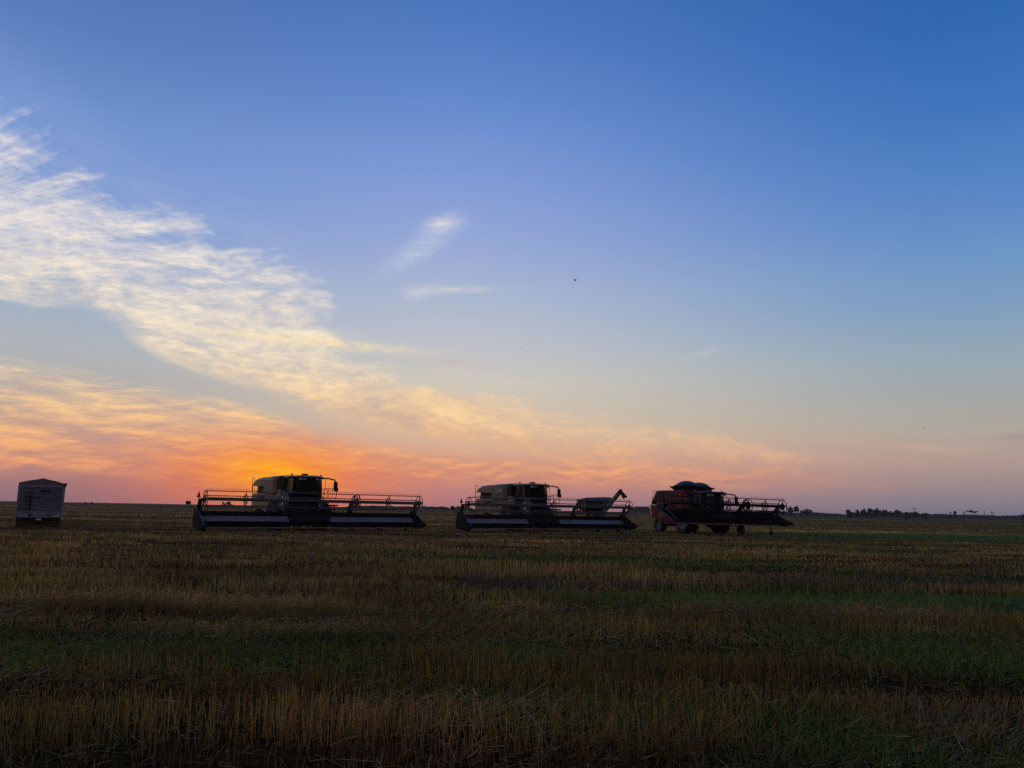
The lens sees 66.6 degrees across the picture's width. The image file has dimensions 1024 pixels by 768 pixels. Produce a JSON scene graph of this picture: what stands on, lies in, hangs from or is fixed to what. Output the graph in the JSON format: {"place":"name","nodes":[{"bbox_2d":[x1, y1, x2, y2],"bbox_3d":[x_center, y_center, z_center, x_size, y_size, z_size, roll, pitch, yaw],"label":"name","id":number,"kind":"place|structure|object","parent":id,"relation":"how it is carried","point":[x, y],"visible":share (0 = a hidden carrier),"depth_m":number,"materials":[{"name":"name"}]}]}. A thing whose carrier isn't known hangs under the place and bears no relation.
{"place":"outdoors","nodes":[
{"label":"outdoors","id":0,"kind":"place"},
{"bbox_2d":[0,501,1023,767],"bbox_3d":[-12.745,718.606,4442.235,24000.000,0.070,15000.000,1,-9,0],"label":"field","id":1,"kind":"structure","parent":0,"point":[126,755],"depth_m":8.45,"materials":[{"name":"plant"}]},
{"bbox_2d":[15,478,66,526],"bbox_3d":[-31.776,8.011,52.543,2.612,3.061,10.130,7,-11,-31],"label":"grain trailer","id":2,"kind":"object","parent":1,"relation":"on","point":[40,502],"visible":1,"depth_m":48.39,"materials":[{"name":"metal"}]},
{"bbox_2d":[186,473,425,531],"bbox_3d":[-15.724,8.290,55.142,15.693,3.900,12.190,8,-11,-35],"label":"combine harvester","id":3,"kind":"object","parent":1,"relation":"on","point":[283,501],"visible":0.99,"depth_m":52.41,"materials":[{"name":"beige paint"}]},
{"bbox_2d":[0,504,1023,767],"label":"wheat stubble","id":4,"kind":"object","parent":1,"relation":"on","point":[130,592],"visible":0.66,"depth_m":9.71,"materials":[{"name":"brown plant"}]},
{"bbox_2d":[0,514,1023,767],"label":"green regrowth","id":5,"kind":"object","parent":1,"relation":"on","point":[916,598],"visible":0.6,"depth_m":9.04,"materials":[{"name":"green plant"}]},
{"bbox_2d":[0,519,1023,767],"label":"loose straw","id":6,"kind":"object","parent":1,"relation":"on","point":[468,601],"visible":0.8,"depth_m":9.04,"materials":[{"name":"beige plant"}]},
{"bbox_2d":[1,503,1023,589],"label":"straw swath","id":7,"kind":"object","parent":1,"relation":"on","point":[798,581],"visible":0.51,"depth_m":17.83,"materials":[{"name":"beige plant"}]},
{"bbox_2d":[450,481,637,531],"bbox_3d":[0.368,9.950,63.658,15.693,3.900,12.190,6,-11,-30],"label":"combine harvester","id":8,"kind":"object","parent":1,"relation":"on","point":[519,506],"visible":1,"depth_m":61.00,"materials":[{"name":"beige metal"}]},
{"bbox_2d":[577,489,626,515],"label":"grain cart","id":9,"kind":"object","parent":1,"relation":"on","point":[617,495],"visible":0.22,"depth_m":103.22,"materials":[{"name":"black metal"}]},
{"bbox_2d":[347,505,1023,519],"bbox_3d":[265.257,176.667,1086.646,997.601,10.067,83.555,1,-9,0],"label":"wood","id":10,"kind":"object","parent":1,"relation":"on","point":[640,509],"visible":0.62,"depth_m":1074.13,"materials":[{"name":"green plant"}]},
{"bbox_2d":[650,481,793,534],"bbox_3d":[14.530,9.957,63.200,11.130,4.240,11.235,4,-10,-20],"label":"combine harvester","id":11,"kind":"object","parent":1,"relation":"on","point":[687,507],"visible":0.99,"depth_m":60.24,"materials":[{"name":"red paint"}]},
{"bbox_2d":[787,506,793,516],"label":"tree","id":12,"kind":"object","parent":1,"relation":"on","point":[790,510],"visible":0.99,"depth_m":592.03,"materials":[{"name":"green plant"}]},
{"bbox_2d":[846,509,853,517],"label":"bush","id":13,"kind":"object","parent":1,"relation":"on","point":[850,515],"visible":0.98,"depth_m":569.72,"materials":[{"name":"green plant"}]},
{"bbox_2d":[854,510,861,517],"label":"bush","id":14,"kind":"object","parent":1,"relation":"on","point":[857,514],"visible":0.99,"depth_m":593.31,"materials":[{"name":"green plant"}]},
{"bbox_2d":[861,509,867,517],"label":"tree","id":15,"kind":"object","parent":1,"relation":"on","point":[863,513],"visible":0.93,"depth_m":612.93,"materials":[{"name":"green plant"}]},
{"bbox_2d":[866,508,873,517],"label":"tree","id":16,"kind":"object","parent":1,"relation":"on","point":[869,513],"visible":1,"depth_m":570.79,"materials":[{"name":"green plant"}]},
{"bbox_2d":[872,508,882,515],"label":"tree","id":17,"kind":"object","parent":1,"relation":"on","point":[877,512],"visible":0.93,"depth_m":593.81,"materials":[{"name":"green plant"}]},
{"bbox_2d":[886,510,895,518],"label":"bush","id":18,"kind":"object","parent":1,"relation":"on","point":[890,514],"visible":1,"depth_m":570.34,"materials":[{"name":"green plant"}]},
{"bbox_2d":[893,509,901,518],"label":"tree","id":19,"kind":"object","parent":1,"relation":"on","point":[897,512],"visible":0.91,"depth_m":593.10,"materials":[{"name":"green plant"}]},
{"bbox_2d":[902,512,911,518],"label":"bush","id":20,"kind":"object","parent":1,"relation":"on","point":[907,515],"visible":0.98,"depth_m":610.57,"materials":[{"name":"green plant"}]},
{"bbox_2d":[910,511,920,518],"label":"bush","id":21,"kind":"object","parent":1,"relation":"on","point":[916,513],"visible":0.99,"depth_m":569.61,"materials":[{"name":"green plant"}]},
{"bbox_2d":[921,513,928,518],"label":"bush","id":22,"kind":"object","parent":1,"relation":"on","point":[923,515],"visible":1,"depth_m":593.26,"materials":[{"name":"green plant"}]},
{"bbox_2d":[0,0,1023,515],"label":"sky","id":23,"kind":"structure","parent":0,"point":[346,242],"materials":[{"name":"blue"}]}
]}

